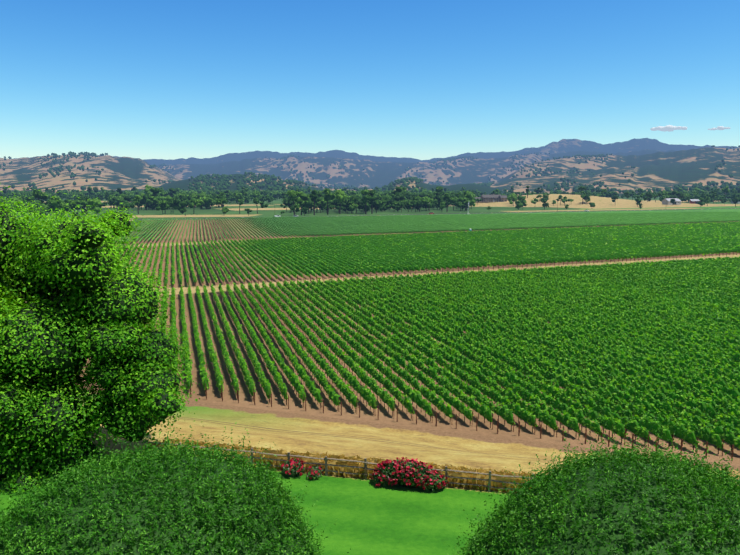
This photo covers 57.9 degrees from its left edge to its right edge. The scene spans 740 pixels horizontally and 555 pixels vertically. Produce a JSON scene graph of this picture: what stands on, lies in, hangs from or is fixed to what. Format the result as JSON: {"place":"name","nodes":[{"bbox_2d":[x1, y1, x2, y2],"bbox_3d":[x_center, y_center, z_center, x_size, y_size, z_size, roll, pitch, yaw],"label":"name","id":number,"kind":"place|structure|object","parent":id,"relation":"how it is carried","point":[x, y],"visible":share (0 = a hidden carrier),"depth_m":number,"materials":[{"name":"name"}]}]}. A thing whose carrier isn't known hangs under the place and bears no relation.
{"place":"outdoors","nodes":[
{"label":"outdoors","id":0,"kind":"place"},
{"bbox_2d":[21,219,132,232],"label":"vineyard field","id":1,"kind":"structure","parent":0,"point":[54,223],"depth_m":499.77,"materials":[{"name":"green plant"}]},
{"bbox_2d":[118,241,247,247],"bbox_3d":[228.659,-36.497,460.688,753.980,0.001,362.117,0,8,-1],"label":"dirt path","id":2,"kind":"structure","parent":0,"point":[170,244],"depth_m":303.62,"materials":[{"name":"beige soil"}]},
{"bbox_2d":[102,204,275,207],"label":"dry field","id":3,"kind":"structure","parent":0,"point":[210,205],"depth_m":906.60,"materials":[{"name":"beige plant"}]},
{"bbox_2d":[128,214,262,217],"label":"dry stubble field","id":4,"kind":"structure","parent":0,"point":[141,216],"depth_m":600.84,"materials":[{"name":"beige plant"}]},
{"bbox_2d":[46,193,452,218],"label":"trees","id":5,"kind":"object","parent":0,"point":[55,200],"depth_m":522.18,"materials":[{"name":"green plant"}]},
{"bbox_2d":[228,208,318,210],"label":"dry field","id":6,"kind":"structure","parent":0,"point":[235,209],"depth_m":786.22,"materials":[{"name":"beige plant"}]},
{"bbox_2d":[0,197,739,554],"bbox_3d":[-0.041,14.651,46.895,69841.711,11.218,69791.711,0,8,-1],"label":"ground","id":7,"kind":"structure","parent":0,"point":[370,515],"depth_m":47.24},
{"bbox_2d":[0,195,180,218],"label":"trees","id":8,"kind":"object","parent":7,"relation":"on","point":[93,203],"visible":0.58,"depth_m":552.65,"materials":[{"name":"green plant"}]},
{"bbox_2d":[0,182,215,496],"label":"oak tree","id":9,"kind":"object","parent":7,"relation":"on","point":[73,297],"visible":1,"depth_m":40.16,"materials":[{"name":"green plant"}]},
{"bbox_2d":[0,419,350,554],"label":"bush","id":10,"kind":"object","parent":7,"relation":"on","point":[164,501],"visible":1,"depth_m":17.45,"materials":[{"name":"green plant"}]},
{"bbox_2d":[32,202,468,215],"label":"trees","id":11,"kind":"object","parent":7,"relation":"on","point":[305,209],"depth_m":589.77,"materials":[{"name":"green plant"}]},
{"bbox_2d":[280,457,306,476],"bbox_3d":[-4.643,11.473,40.526,1.649,1.141,1.739,0,8,-1],"label":"rose bush","id":12,"kind":"object","parent":7,"relation":"on","point":[293,467],"visible":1,"depth_m":40.09,"materials":[{"name":"red plant"}]},
{"bbox_2d":[307,465,323,478],"bbox_3d":[-3.295,11.713,40.193,1.028,0.762,1.514,0,8,-1],"label":"rose bush","id":13,"kind":"object","parent":7,"relation":"on","point":[314,471],"visible":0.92,"depth_m":39.91,"materials":[{"name":"red plant"}]},
{"bbox_2d":[286,188,375,214],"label":"trees","id":14,"kind":"object","parent":7,"relation":"on","point":[340,196],"visible":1,"depth_m":610.81,"materials":[{"name":"green plant"}]},
{"bbox_2d":[142,438,535,492],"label":"dry grass tufts","id":15,"kind":"object","parent":7,"relation":"on","point":[314,454],"visible":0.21,"depth_m":40.81,"materials":[{"name":"plant"}]},
{"bbox_2d":[144,439,534,491],"bbox_3d":[-0.261,11.646,39.861,29.282,1.790,0.234,2,8,13],"label":"split rail fence","id":16,"kind":"object","parent":7,"relation":"on","point":[366,468],"visible":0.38,"depth_m":39.84,"materials":[{"name":"brown wood"}]},
{"bbox_2d":[0,184,739,215],"bbox_3d":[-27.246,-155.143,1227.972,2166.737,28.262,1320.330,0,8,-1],"label":"valley trees","id":17,"kind":"object","parent":7,"relation":"on","point":[190,198],"visible":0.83,"depth_m":876.74,"materials":[{"name":"green plant"}]},
{"bbox_2d":[370,468,393,485],"bbox_3d":[0.814,11.719,39.318,1.626,0.989,1.737,0,8,-1],"label":"rose bush","id":18,"kind":"object","parent":7,"relation":"on","point":[378,479],"visible":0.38,"depth_m":38.75,"materials":[{"name":"red plant"}]},
{"bbox_2d":[374,457,438,487],"bbox_3d":[2.136,11.391,38.912,3.942,1.773,1.738,1,8,9],"label":"rose bush","id":19,"kind":"object","parent":7,"relation":"on","point":[402,472],"visible":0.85,"depth_m":38.48,"materials":[{"name":"red plant"}]},
{"bbox_2d":[77,256,739,460],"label":"vine rows","id":20,"kind":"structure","parent":7,"relation":"on","point":[678,352],"depth_m":106.27,"materials":[{"name":"green plant"}]},
{"bbox_2d":[182,202,641,215],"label":"trees","id":21,"kind":"object","parent":7,"relation":"on","point":[225,210],"visible":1,"depth_m":600.76,"materials":[{"name":"green plant"}]},
{"bbox_2d":[416,470,448,490],"bbox_3d":[3.507,11.687,38.655,2.052,1.235,1.729,0,8,-1],"label":"rose bush","id":22,"kind":"object","parent":7,"relation":"on","point":[433,483],"visible":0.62,"depth_m":38.14,"materials":[{"name":"red plant"}]},
{"bbox_2d":[444,417,739,554],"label":"bush","id":23,"kind":"object","parent":7,"relation":"on","point":[629,501],"visible":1,"depth_m":17.41,"materials":[{"name":"green plant"}]},
{"bbox_2d":[0,160,739,192],"bbox_3d":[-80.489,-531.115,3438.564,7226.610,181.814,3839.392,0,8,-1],"label":"hill","id":24,"kind":"structure","parent":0,"point":[662,176],"depth_m":2765.78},
{"bbox_2d":[11,159,732,191],"bbox_3d":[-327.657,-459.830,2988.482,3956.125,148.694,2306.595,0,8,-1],"label":"hill trees","id":25,"kind":"object","parent":24,"relation":"on","point":[564,185],"visible":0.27,"depth_m":2631.20,"materials":[{"name":"green plant"}]},
{"bbox_2d":[0,147,739,182],"bbox_3d":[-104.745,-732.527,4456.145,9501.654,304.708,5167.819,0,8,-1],"label":"hill","id":26,"kind":"structure","parent":0,"point":[135,168],"depth_m":3993.26,"materials":[{"name":"brown soil"}]},
{"bbox_2d":[0,145,739,188],"bbox_3d":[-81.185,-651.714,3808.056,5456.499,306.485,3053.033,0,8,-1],"label":"hill trees","id":27,"kind":"object","parent":26,"relation":"on","point":[92,154],"visible":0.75,"depth_m":4036.22,"materials":[{"name":"green plant"}]},
{"bbox_2d":[0,0,739,159],"label":"sky","id":28,"kind":"structure","parent":0,"point":[142,79],"materials":[{"name":"blue"}]},
{"bbox_2d":[14,138,739,164],"bbox_3d":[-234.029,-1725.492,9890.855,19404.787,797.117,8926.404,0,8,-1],"label":"mountain range","id":29,"kind":"structure","parent":0,"point":[570,145],"depth_m":10165.79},
{"bbox_2d":[78,287,739,465],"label":"vineyard soil","id":30,"kind":"structure","parent":0,"point":[332,410],"depth_m":83.72,"materials":[{"name":"brown soil"}]},
{"bbox_2d":[84,208,739,220],"bbox_3d":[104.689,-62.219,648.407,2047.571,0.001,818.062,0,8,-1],"label":"valley road","id":31,"kind":"structure","parent":0,"point":[423,214],"depth_m":633.00,"materials":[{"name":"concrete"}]},
{"bbox_2d":[156,149,675,188],"bbox_3d":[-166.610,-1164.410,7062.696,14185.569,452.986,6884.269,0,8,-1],"label":"hill","id":32,"kind":"structure","parent":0,"point":[373,174],"depth_m":6579.99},
{"bbox_2d":[157,152,549,187],"bbox_3d":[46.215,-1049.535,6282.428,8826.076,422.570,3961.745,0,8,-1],"label":"hill trees","id":33,"kind":"object","parent":32,"relation":"on","point":[449,159],"visible":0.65,"depth_m":6488.34,"materials":[{"name":"green plant"}]},
{"bbox_2d":[115,219,739,244],"bbox_3d":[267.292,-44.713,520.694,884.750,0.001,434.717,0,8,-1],"label":"vineyard soil","id":34,"kind":"structure","parent":0,"point":[195,235],"depth_m":381.84,"materials":[{"name":"brown soil"}]},
{"bbox_2d":[115,211,739,242],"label":"vine rows","id":35,"kind":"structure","parent":34,"relation":"on","point":[291,226],"depth_m":453.65,"materials":[{"name":"green plant"}]},
{"bbox_2d":[117,243,739,288],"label":"vineyard soil","id":36,"kind":"structure","parent":0,"point":[225,282],"depth_m":215.45,"materials":[{"name":"brown soil"}]},
{"bbox_2d":[115,221,739,286],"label":"vine rows","id":37,"kind":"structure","parent":36,"relation":"on","point":[356,254],"depth_m":261.06,"materials":[{"name":"green plant"}]},
{"bbox_2d":[157,174,736,197],"bbox_3d":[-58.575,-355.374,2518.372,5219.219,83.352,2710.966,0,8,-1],"label":"hill","id":38,"kind":"structure","parent":0,"point":[182,184],"depth_m":2312.60,"materials":[{"name":"plant"}]},
{"bbox_2d":[188,171,739,192],"bbox_3d":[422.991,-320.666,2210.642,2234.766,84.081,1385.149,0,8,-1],"label":"hill trees","id":39,"kind":"object","parent":38,"relation":"on","point":[220,182],"visible":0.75,"depth_m":2145.95,"materials":[{"name":"green plant"}]},
{"bbox_2d":[154,254,739,294],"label":"dirt road","id":40,"kind":"structure","parent":0,"point":[185,290],"depth_m":198.59,"materials":[{"name":"beige soil"}]},
{"bbox_2d":[170,209,739,219],"bbox_3d":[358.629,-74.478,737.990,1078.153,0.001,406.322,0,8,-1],"label":"vineyard field","id":41,"kind":"structure","parent":0,"point":[719,210],"depth_m":694.88,"materials":[{"name":"green plant"}]},
{"bbox_2d":[449,194,717,206],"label":"knoll hill","id":42,"kind":"structure","parent":0,"point":[598,201],"depth_m":902.46,"materials":[{"name":"beige plant"}]},
{"bbox_2d":[474,194,506,201],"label":"barn","id":43,"kind":"structure","parent":42,"relation":"on","point":[493,198],"depth_m":922.84,"materials":[{"name":"grey metal"}]},
{"bbox_2d":[477,186,739,206],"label":"trees","id":44,"kind":"object","parent":42,"relation":"on","point":[700,202],"visible":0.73,"depth_m":874.26,"materials":[{"name":"green plant"}]},
{"bbox_2d":[662,198,680,204],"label":"barn","id":45,"kind":"structure","parent":42,"relation":"on","point":[677,201],"depth_m":905.38,"materials":[{"name":"metal"}]},
{"bbox_2d":[689,199,702,203],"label":"barn","id":46,"kind":"structure","parent":42,"relation":"on","point":[693,201],"depth_m":986.88,"materials":[{"name":"metal"}]},
{"bbox_2d":[504,208,703,211],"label":"dry field","id":47,"kind":"structure","parent":0,"point":[602,209],"depth_m":753.50,"materials":[{"name":"beige plant"}]},
{"bbox_2d":[558,204,739,208],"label":"dry field","id":48,"kind":"structure","parent":0,"point":[652,207],"depth_m":822.34,"materials":[{"name":"beige plant"}]},
{"bbox_2d":[579,206,739,210],"bbox_3d":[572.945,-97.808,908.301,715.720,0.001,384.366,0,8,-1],"label":"field","id":49,"kind":"structure","parent":0,"point":[669,207],"depth_m":823.47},
{"bbox_2d":[651,125,687,131],"bbox_3d":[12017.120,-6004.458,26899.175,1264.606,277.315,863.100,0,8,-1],"label":"cloud","id":50,"kind":"structure","parent":0,"point":[669,128],"depth_m":26782.27,"materials":[{"name":"white"}]},
{"bbox_2d":[641,200,715,201],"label":"dry field","id":51,"kind":"structure","parent":0,"point":[660,201],"depth_m":1138.15,"materials":[{"name":"beige plant"}]},
{"bbox_2d":[708,126,729,129],"bbox_3d":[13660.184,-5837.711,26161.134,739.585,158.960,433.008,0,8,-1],"label":"cloud","id":52,"kind":"structure","parent":0,"point":[720,128],"depth_m":26065.30,"materials":[{"name":"white"}]}
]}

